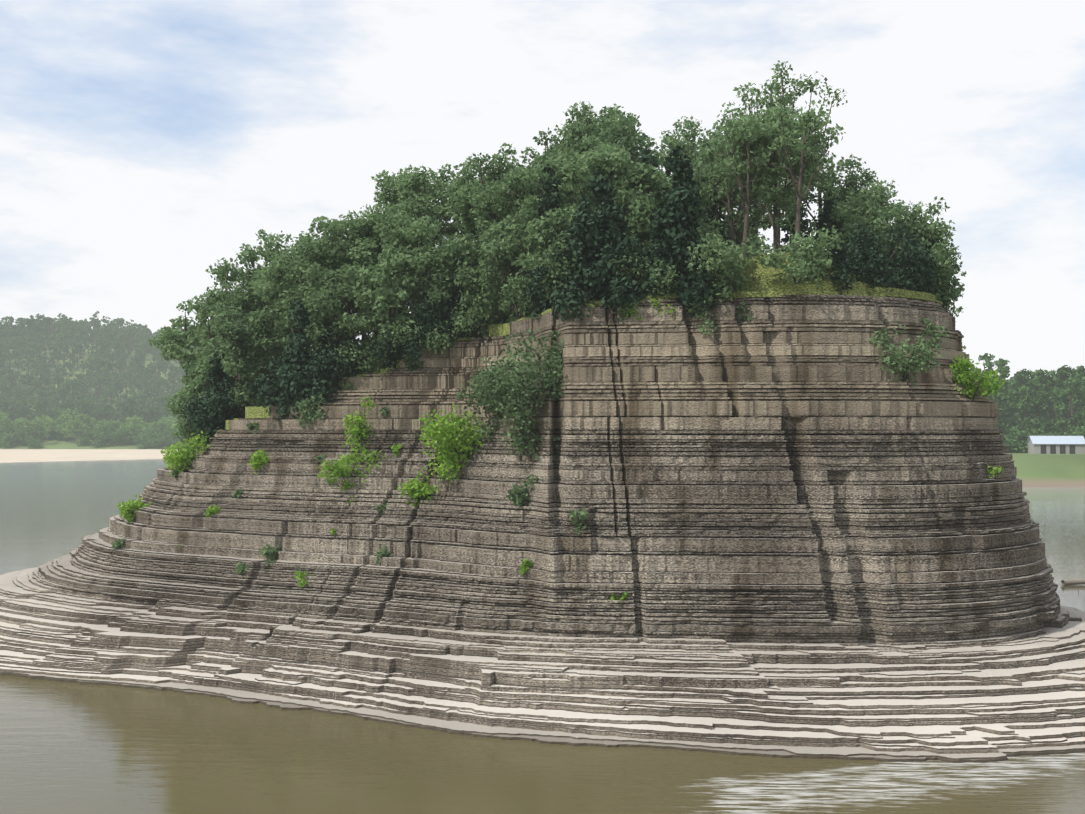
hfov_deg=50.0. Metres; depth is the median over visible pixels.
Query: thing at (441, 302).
rim bush
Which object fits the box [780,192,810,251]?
cedar tree
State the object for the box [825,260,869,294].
shrub
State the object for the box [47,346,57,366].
hill tree
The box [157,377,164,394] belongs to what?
hill tree
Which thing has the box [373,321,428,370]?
rim bush
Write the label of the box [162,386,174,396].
hill tree
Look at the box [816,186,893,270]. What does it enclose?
oak tree
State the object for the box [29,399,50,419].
hill tree
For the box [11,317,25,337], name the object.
hill tree
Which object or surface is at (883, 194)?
oak tree
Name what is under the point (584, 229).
cedar tree
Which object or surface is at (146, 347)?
hill tree
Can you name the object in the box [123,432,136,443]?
bank bush
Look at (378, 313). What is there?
oak tree
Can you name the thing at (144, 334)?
hill tree
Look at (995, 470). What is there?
shrub
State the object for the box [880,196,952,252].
tall tree
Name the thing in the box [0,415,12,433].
willow
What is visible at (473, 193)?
oak tree
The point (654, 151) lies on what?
oak tree
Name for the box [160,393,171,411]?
hill tree
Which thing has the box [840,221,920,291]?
rim bush
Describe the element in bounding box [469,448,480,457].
tuft
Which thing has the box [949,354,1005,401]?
shrub
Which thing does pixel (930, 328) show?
shrub
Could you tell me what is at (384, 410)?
tuft
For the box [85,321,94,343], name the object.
hill tree
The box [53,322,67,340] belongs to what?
hill tree
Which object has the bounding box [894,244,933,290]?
rim bush
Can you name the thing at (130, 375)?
hill tree
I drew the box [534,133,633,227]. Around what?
oak tree
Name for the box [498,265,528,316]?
rim bush
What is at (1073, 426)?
bank bush
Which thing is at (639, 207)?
oak tree
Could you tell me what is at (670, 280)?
rim bush
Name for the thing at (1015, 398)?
bank tree
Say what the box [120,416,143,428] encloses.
willow
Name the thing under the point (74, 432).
bank bush
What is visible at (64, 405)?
hill tree
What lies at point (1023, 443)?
bank bush
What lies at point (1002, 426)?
bank bush
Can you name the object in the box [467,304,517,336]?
rim bush
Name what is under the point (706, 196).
tall tree
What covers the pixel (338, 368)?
rim bush
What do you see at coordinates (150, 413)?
hill tree
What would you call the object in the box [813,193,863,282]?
cedar tree
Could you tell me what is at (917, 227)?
oak tree
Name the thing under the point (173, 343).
oak tree
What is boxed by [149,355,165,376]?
hill tree
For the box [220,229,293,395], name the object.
oak tree
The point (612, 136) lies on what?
oak tree
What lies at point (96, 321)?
hill tree
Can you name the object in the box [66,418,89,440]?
willow
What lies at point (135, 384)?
hill tree
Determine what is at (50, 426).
willow
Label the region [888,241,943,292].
rim bush
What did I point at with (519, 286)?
rim bush
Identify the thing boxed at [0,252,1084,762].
rock formation
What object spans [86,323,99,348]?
hill tree
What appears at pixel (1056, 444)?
shed building
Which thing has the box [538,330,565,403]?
hanging vines
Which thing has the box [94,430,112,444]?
bank bush
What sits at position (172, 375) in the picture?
hill tree
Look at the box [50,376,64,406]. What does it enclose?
hill tree
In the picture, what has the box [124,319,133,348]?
hill tree
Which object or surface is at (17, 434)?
bank bush
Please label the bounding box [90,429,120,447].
bank bush
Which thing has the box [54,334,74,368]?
hill tree
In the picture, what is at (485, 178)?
oak tree
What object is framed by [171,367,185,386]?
hill tree
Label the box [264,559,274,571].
tuft
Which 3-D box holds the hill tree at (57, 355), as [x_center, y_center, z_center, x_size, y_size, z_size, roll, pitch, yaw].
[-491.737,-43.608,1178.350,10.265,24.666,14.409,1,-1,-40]
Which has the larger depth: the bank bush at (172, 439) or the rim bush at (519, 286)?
the bank bush at (172, 439)
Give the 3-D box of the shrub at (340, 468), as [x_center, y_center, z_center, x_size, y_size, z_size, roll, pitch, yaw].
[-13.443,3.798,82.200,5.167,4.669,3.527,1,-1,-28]
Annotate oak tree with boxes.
[148,301,220,443]
[181,347,252,409]
[185,257,261,368]
[190,326,263,404]
[202,304,283,417]
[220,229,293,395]
[238,280,282,385]
[249,245,317,398]
[252,233,345,351]
[253,273,347,346]
[260,308,327,359]
[292,210,396,346]
[300,262,390,359]
[331,203,441,367]
[343,253,433,367]
[344,230,406,359]
[354,322,384,343]
[366,164,452,358]
[372,203,452,251]
[374,215,467,324]
[382,164,462,320]
[410,240,492,308]
[439,179,527,292]
[444,143,516,239]
[461,172,534,275]
[476,206,538,317]
[479,127,587,218]
[484,161,566,275]
[511,207,591,311]
[518,151,570,223]
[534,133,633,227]
[542,144,555,156]
[543,101,646,164]
[552,143,652,220]
[564,103,623,210]
[573,111,649,172]
[592,162,702,254]
[628,130,666,173]
[655,207,707,238]
[658,116,739,227]
[676,175,751,261]
[702,152,803,256]
[718,107,841,252]
[739,105,828,233]
[794,143,865,235]
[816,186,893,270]
[834,168,910,265]
[869,203,955,268]
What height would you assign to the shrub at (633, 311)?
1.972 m
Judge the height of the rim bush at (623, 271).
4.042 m
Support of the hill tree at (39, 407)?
on the bank ground at (1050, 470)
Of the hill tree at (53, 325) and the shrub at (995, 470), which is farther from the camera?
the hill tree at (53, 325)
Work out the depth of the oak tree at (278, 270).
90.11 m
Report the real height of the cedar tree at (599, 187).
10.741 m
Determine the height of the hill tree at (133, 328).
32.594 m
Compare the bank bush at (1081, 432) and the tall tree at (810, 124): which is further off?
the bank bush at (1081, 432)
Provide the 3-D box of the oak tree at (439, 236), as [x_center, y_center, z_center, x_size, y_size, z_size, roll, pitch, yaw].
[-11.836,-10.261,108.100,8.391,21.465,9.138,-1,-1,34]
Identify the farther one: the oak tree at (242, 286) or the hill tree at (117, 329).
the hill tree at (117, 329)
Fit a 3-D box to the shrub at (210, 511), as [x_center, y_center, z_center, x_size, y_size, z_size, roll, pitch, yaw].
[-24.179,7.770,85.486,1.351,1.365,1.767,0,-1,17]
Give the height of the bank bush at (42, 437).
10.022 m
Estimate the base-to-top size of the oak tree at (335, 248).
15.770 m
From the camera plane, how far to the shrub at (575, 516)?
69.54 m
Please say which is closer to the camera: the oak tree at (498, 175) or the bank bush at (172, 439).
the oak tree at (498, 175)
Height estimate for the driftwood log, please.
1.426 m
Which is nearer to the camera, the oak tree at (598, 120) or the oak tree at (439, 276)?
the oak tree at (439, 276)
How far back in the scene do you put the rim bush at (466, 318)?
86.10 m
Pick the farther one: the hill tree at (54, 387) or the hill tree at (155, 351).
the hill tree at (155, 351)
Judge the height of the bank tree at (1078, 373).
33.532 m
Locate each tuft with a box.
[112,538,126,549]
[170,468,184,478]
[233,489,242,497]
[236,563,249,574]
[246,421,259,433]
[259,544,282,560]
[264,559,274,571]
[293,571,313,587]
[316,455,324,463]
[330,528,337,535]
[344,382,353,389]
[375,500,388,514]
[376,546,392,563]
[380,405,388,416]
[391,443,402,456]
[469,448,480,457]
[519,558,532,573]
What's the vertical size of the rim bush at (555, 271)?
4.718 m
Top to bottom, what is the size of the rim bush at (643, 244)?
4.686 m
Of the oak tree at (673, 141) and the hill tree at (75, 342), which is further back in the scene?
the hill tree at (75, 342)
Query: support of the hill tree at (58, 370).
on the bank ground at (1050, 470)
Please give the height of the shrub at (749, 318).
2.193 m
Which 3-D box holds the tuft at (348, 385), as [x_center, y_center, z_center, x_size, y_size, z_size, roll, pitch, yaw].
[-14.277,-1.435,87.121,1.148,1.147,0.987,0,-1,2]
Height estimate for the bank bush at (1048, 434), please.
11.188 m
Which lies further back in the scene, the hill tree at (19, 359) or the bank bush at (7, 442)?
the hill tree at (19, 359)
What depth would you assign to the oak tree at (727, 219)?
101.51 m
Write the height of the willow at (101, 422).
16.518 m
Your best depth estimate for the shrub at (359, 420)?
83.29 m
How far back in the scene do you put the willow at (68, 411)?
908.08 m
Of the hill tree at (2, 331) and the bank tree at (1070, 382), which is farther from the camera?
the hill tree at (2, 331)
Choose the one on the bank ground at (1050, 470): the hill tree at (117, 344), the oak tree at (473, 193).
the hill tree at (117, 344)
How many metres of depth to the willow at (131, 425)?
861.05 m
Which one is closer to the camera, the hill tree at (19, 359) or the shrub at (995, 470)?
the shrub at (995, 470)
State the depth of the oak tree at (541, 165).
92.34 m
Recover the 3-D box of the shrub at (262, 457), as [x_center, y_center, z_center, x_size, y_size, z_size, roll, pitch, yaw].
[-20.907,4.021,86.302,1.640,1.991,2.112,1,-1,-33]
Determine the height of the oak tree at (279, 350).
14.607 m
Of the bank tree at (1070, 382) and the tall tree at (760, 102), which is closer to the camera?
the tall tree at (760, 102)
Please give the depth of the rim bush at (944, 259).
79.44 m
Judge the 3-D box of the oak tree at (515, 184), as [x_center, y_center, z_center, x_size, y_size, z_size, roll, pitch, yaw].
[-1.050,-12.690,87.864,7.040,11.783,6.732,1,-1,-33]
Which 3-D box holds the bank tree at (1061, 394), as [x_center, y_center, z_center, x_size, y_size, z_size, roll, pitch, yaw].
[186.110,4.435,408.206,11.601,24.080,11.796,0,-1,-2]
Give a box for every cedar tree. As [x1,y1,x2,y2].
[195,346,236,446]
[266,299,314,420]
[298,318,345,406]
[457,223,477,331]
[524,163,563,319]
[549,192,611,321]
[580,166,615,298]
[595,204,645,321]
[627,144,661,237]
[638,144,722,316]
[697,168,730,255]
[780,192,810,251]
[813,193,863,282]
[917,234,949,308]
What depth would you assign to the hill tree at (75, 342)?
1217.94 m
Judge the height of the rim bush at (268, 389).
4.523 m
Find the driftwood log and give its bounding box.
[1061,571,1084,584]
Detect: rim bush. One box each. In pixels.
[164,390,198,444]
[177,393,245,443]
[186,396,203,436]
[206,379,256,427]
[246,396,274,406]
[253,353,287,411]
[303,338,341,376]
[305,334,366,388]
[334,332,369,389]
[337,337,372,376]
[352,329,396,373]
[356,348,397,376]
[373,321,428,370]
[378,315,459,353]
[410,318,432,347]
[413,287,483,347]
[431,301,454,336]
[432,303,479,340]
[455,276,503,336]
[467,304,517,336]
[472,270,514,323]
[497,286,529,321]
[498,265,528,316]
[501,270,538,313]
[516,294,533,317]
[530,233,583,302]
[531,247,589,298]
[606,246,654,295]
[629,235,659,295]
[629,256,691,298]
[635,251,681,297]
[685,218,773,304]
[759,223,843,287]
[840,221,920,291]
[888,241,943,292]
[888,241,964,301]
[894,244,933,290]
[898,263,959,311]
[901,239,962,292]
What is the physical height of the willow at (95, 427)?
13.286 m
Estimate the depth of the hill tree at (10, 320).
1266.25 m
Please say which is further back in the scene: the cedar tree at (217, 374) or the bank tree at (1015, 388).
the bank tree at (1015, 388)
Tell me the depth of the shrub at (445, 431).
78.30 m
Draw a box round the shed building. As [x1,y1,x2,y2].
[1026,436,1084,453]
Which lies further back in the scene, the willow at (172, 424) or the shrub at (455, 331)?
the willow at (172, 424)
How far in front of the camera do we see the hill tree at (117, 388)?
1109.11 m
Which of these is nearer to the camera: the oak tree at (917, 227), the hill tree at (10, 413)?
the oak tree at (917, 227)
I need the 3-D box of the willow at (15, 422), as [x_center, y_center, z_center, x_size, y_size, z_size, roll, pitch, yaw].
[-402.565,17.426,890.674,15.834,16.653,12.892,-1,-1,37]
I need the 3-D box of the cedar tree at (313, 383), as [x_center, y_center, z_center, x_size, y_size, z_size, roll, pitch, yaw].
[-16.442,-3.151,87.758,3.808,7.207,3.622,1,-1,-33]
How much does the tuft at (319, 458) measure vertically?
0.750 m
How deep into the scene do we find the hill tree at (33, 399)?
1059.76 m
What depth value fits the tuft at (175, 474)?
91.42 m
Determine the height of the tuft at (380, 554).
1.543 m
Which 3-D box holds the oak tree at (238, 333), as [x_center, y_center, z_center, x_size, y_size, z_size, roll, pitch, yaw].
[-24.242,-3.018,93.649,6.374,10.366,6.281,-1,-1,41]
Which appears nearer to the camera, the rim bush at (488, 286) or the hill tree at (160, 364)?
the rim bush at (488, 286)
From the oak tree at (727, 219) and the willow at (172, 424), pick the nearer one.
the oak tree at (727, 219)
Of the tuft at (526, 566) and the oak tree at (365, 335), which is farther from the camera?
the oak tree at (365, 335)
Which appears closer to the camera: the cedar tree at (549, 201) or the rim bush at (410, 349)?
the cedar tree at (549, 201)
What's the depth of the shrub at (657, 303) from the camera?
73.64 m
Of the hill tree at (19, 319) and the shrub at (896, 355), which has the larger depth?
the hill tree at (19, 319)
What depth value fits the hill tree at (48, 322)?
1256.38 m
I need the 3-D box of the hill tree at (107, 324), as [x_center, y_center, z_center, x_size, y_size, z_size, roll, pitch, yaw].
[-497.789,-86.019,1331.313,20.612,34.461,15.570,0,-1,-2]
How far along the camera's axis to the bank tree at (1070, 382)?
433.91 m
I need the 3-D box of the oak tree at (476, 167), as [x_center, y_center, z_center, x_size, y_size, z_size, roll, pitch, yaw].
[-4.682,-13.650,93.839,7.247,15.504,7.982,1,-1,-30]
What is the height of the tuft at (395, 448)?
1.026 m
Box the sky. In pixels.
[0,0,1084,379]
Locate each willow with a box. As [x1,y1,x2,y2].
[0,411,8,417]
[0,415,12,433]
[7,419,23,430]
[23,420,45,439]
[34,415,55,434]
[40,417,58,437]
[55,414,76,428]
[56,423,72,440]
[58,408,78,422]
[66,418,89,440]
[74,413,91,429]
[77,415,92,434]
[89,424,102,438]
[97,419,108,425]
[109,420,120,429]
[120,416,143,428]
[120,421,138,439]
[138,423,150,431]
[151,420,166,434]
[163,416,172,429]
[166,417,182,437]
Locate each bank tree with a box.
[978,353,1020,415]
[980,354,1028,429]
[986,387,1010,423]
[997,368,1053,421]
[1004,371,1055,421]
[1007,379,1016,420]
[1008,387,1034,427]
[1020,390,1053,438]
[1028,370,1070,421]
[1038,365,1084,425]
[1048,377,1084,424]
[1054,386,1084,431]
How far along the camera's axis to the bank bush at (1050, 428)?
415.63 m
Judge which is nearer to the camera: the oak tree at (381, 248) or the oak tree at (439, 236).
the oak tree at (381, 248)
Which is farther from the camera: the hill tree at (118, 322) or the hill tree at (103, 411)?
the hill tree at (118, 322)
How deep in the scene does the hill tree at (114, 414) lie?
991.32 m
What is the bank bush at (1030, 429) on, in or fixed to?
on the bank ground at (1050, 470)
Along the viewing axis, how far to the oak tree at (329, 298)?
87.26 m
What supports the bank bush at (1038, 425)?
on the bank ground at (1050, 470)
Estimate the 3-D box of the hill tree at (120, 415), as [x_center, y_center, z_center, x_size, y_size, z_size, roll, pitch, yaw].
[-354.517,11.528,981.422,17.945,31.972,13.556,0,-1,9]
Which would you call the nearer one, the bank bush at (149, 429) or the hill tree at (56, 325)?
the bank bush at (149, 429)
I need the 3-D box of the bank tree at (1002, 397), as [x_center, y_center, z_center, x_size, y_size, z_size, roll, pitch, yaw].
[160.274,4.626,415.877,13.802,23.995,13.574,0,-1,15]
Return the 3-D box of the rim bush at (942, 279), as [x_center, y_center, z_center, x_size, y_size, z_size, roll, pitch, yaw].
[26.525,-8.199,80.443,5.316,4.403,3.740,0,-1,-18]
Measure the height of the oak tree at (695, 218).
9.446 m
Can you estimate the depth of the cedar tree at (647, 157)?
85.92 m
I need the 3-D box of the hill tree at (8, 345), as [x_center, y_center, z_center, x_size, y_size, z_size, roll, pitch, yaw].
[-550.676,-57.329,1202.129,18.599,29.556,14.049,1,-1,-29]
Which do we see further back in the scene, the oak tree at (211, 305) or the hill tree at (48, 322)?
the hill tree at (48, 322)
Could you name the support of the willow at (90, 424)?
on the bank ground at (1050, 470)
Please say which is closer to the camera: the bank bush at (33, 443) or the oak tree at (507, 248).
the oak tree at (507, 248)
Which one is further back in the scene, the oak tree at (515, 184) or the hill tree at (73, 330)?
the hill tree at (73, 330)
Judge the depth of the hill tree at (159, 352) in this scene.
1191.90 m
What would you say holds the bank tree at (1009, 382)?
on the bank ground at (1050, 470)
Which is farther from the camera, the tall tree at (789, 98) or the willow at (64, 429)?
the willow at (64, 429)
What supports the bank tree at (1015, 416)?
on the bank ground at (1050, 470)
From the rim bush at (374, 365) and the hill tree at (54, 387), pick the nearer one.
the rim bush at (374, 365)
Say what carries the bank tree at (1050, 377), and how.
on the bank ground at (1050, 470)
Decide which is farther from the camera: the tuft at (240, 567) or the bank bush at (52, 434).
the bank bush at (52, 434)
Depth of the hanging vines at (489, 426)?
77.47 m
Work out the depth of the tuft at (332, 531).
79.57 m
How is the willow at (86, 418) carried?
on the bank ground at (1050, 470)
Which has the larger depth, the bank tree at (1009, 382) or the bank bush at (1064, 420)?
the bank tree at (1009, 382)
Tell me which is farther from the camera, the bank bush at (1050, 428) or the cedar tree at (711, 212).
the bank bush at (1050, 428)
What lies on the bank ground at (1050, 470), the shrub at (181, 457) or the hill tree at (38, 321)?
the hill tree at (38, 321)
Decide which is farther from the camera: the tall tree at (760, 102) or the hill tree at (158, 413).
the hill tree at (158, 413)
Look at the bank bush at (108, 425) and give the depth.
868.12 m
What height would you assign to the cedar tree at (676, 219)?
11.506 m
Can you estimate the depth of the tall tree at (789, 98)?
94.96 m
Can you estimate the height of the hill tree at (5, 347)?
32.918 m
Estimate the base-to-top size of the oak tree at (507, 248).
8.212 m
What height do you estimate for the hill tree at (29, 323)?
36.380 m
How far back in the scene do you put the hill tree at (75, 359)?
1178.24 m
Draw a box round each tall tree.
[650,135,736,231]
[657,117,731,217]
[689,130,779,258]
[705,116,799,258]
[717,82,798,255]
[750,100,846,245]
[761,60,847,233]
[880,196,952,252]
[947,271,966,351]
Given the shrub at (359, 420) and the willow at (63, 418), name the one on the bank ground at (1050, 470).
the willow at (63, 418)
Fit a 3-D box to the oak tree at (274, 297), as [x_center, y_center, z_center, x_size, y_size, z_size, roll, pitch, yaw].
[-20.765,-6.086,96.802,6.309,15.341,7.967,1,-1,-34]
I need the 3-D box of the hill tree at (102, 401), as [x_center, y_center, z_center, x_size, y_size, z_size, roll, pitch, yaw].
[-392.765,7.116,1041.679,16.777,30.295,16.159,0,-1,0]
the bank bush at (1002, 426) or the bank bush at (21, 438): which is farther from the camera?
the bank bush at (21, 438)
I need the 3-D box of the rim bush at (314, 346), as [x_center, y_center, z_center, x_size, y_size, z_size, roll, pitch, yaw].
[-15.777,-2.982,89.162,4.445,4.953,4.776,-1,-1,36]
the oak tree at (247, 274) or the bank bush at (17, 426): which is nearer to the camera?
the oak tree at (247, 274)
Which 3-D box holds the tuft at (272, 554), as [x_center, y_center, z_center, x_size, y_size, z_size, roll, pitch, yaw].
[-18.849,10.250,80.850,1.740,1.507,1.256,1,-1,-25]
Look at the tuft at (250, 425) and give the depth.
87.98 m
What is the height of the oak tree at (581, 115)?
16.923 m
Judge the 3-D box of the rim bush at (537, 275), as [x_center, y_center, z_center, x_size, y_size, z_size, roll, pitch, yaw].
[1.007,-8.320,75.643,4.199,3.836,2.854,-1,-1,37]
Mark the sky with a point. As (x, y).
(143, 143)
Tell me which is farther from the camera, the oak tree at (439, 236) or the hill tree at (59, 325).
the hill tree at (59, 325)
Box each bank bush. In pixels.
[0,432,16,448]
[6,428,38,445]
[10,421,29,434]
[12,428,29,443]
[26,437,43,448]
[37,423,58,440]
[37,429,46,439]
[55,423,71,441]
[59,429,80,440]
[76,432,90,445]
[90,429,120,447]
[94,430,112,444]
[95,421,117,432]
[110,427,132,444]
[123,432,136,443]
[131,434,153,448]
[137,429,169,447]
[138,425,156,441]
[160,431,186,446]
[998,422,1020,442]
[1000,432,1011,449]
[1001,426,1015,438]
[1002,425,1027,452]
[1017,433,1028,452]
[1024,414,1069,435]
[1024,428,1060,441]
[1025,424,1043,435]
[1026,419,1064,435]
[1053,418,1073,429]
[1064,424,1084,437]
[1066,420,1084,433]
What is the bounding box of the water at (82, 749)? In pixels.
[0,459,1084,813]
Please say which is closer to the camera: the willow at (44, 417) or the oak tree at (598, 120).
the oak tree at (598, 120)
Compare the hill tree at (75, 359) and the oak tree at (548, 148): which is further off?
the hill tree at (75, 359)
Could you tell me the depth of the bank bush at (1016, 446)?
398.60 m
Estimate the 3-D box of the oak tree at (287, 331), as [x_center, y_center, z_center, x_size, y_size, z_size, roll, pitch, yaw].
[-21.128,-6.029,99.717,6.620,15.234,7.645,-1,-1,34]
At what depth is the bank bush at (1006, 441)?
397.44 m
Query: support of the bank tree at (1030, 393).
on the bank ground at (1050, 470)
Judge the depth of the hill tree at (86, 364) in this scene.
1156.44 m
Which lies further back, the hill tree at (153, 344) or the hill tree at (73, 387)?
the hill tree at (153, 344)
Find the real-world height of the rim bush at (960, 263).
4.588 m
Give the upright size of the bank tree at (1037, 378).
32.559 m
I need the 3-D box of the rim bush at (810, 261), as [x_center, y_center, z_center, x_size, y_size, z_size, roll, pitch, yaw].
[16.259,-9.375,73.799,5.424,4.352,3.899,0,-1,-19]
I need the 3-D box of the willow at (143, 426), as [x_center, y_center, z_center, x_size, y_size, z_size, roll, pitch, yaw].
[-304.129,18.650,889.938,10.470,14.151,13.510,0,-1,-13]
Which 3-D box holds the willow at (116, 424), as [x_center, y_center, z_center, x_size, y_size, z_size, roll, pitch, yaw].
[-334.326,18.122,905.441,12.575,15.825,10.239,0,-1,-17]
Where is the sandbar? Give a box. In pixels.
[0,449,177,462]
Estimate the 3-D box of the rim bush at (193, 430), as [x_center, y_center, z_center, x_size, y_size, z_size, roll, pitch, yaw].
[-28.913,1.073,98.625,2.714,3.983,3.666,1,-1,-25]
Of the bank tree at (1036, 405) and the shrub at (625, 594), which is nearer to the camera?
the shrub at (625, 594)
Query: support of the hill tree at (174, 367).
on the bank ground at (1050, 470)
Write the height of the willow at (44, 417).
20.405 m
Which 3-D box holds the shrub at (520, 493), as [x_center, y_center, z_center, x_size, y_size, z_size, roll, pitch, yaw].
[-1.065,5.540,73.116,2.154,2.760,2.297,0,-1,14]
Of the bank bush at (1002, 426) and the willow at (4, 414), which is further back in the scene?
the willow at (4, 414)
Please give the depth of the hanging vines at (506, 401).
73.17 m
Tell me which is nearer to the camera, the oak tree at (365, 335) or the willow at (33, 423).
the oak tree at (365, 335)
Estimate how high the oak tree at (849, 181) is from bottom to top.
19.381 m
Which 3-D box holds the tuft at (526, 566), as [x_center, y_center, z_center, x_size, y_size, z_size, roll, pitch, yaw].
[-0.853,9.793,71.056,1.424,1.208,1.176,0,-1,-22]
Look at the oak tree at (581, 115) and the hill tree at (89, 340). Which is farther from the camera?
the hill tree at (89, 340)
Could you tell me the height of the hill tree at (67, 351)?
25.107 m
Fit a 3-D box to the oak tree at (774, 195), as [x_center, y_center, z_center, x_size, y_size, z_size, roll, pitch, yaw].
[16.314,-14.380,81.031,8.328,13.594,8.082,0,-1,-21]
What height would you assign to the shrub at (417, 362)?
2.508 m
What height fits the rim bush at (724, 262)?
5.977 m
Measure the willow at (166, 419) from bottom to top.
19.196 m
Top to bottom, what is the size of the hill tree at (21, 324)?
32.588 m
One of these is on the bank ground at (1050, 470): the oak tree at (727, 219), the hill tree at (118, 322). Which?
the hill tree at (118, 322)
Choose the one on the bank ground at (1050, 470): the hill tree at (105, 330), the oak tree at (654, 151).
the hill tree at (105, 330)
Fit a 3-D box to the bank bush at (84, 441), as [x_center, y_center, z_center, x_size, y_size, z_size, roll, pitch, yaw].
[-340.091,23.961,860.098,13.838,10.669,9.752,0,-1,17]
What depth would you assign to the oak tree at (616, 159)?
80.31 m
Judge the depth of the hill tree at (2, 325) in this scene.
1250.54 m
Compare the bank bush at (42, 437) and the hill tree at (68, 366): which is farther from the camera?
the hill tree at (68, 366)
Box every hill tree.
[0,316,15,350]
[0,319,12,342]
[0,323,8,340]
[0,337,18,364]
[0,399,21,420]
[1,339,18,369]
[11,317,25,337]
[11,346,24,375]
[17,348,38,372]
[18,320,30,337]
[24,318,41,341]
[25,396,38,410]
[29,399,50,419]
[33,400,55,420]
[36,314,48,331]
[36,316,52,344]
[40,335,52,356]
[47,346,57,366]
[47,385,64,406]
[50,318,61,334]
[50,367,64,387]
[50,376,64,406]
[51,352,61,372]
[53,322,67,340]
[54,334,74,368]
[55,313,64,322]
[56,316,72,342]
[57,341,70,363]
[59,402,76,414]
[60,317,76,347]
[61,379,77,406]
[62,362,71,380]
[65,356,79,376]
[67,339,81,357]
[70,343,85,368]
[80,362,92,377]
[83,337,93,354]
[84,317,101,337]
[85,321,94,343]
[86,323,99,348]
[89,311,107,335]
[93,326,109,348]
[95,398,113,416]
[95,403,112,421]
[100,317,112,339]
[106,411,117,419]
[108,319,122,345]
[110,341,126,359]
[111,318,124,328]
[111,402,126,425]
[112,378,128,400]
[113,325,123,339]
[119,372,134,399]
[119,397,143,420]
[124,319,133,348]
[124,323,139,351]
[128,373,147,396]
[134,323,141,348]
[134,326,150,346]
[137,338,151,364]
[142,408,158,424]
[149,336,161,357]
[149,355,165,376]
[149,409,167,420]
[152,344,160,361]
[156,348,170,376]
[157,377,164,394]
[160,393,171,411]
[161,371,176,394]
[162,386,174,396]
[167,365,178,386]
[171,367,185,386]
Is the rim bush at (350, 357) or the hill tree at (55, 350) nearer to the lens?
the rim bush at (350, 357)
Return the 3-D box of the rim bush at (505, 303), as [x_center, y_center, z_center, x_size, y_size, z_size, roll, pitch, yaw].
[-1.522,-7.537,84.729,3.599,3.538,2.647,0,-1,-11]
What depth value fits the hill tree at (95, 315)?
1315.68 m
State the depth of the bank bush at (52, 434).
885.18 m
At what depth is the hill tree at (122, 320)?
1343.69 m
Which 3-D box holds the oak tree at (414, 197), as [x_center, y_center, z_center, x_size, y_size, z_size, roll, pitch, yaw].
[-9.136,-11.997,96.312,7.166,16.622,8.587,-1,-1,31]
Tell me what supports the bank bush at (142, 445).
on the bank ground at (1050, 470)
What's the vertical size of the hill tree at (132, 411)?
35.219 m
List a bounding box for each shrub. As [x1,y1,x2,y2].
[117,494,154,523]
[161,431,210,476]
[204,504,222,519]
[249,448,268,474]
[295,392,328,427]
[317,429,385,490]
[342,396,376,448]
[397,467,439,508]
[401,351,424,373]
[415,403,484,482]
[445,319,463,344]
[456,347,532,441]
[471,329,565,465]
[505,474,538,509]
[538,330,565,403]
[569,508,588,536]
[610,590,627,603]
[615,302,641,319]
[650,298,674,319]
[685,288,717,336]
[735,301,754,323]
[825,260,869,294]
[869,318,942,393]
[920,317,948,348]
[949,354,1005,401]
[986,464,1002,477]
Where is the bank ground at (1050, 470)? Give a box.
[0,342,1084,486]
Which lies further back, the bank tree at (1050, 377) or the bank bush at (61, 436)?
the bank bush at (61, 436)
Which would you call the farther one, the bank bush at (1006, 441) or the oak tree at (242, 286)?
the bank bush at (1006, 441)

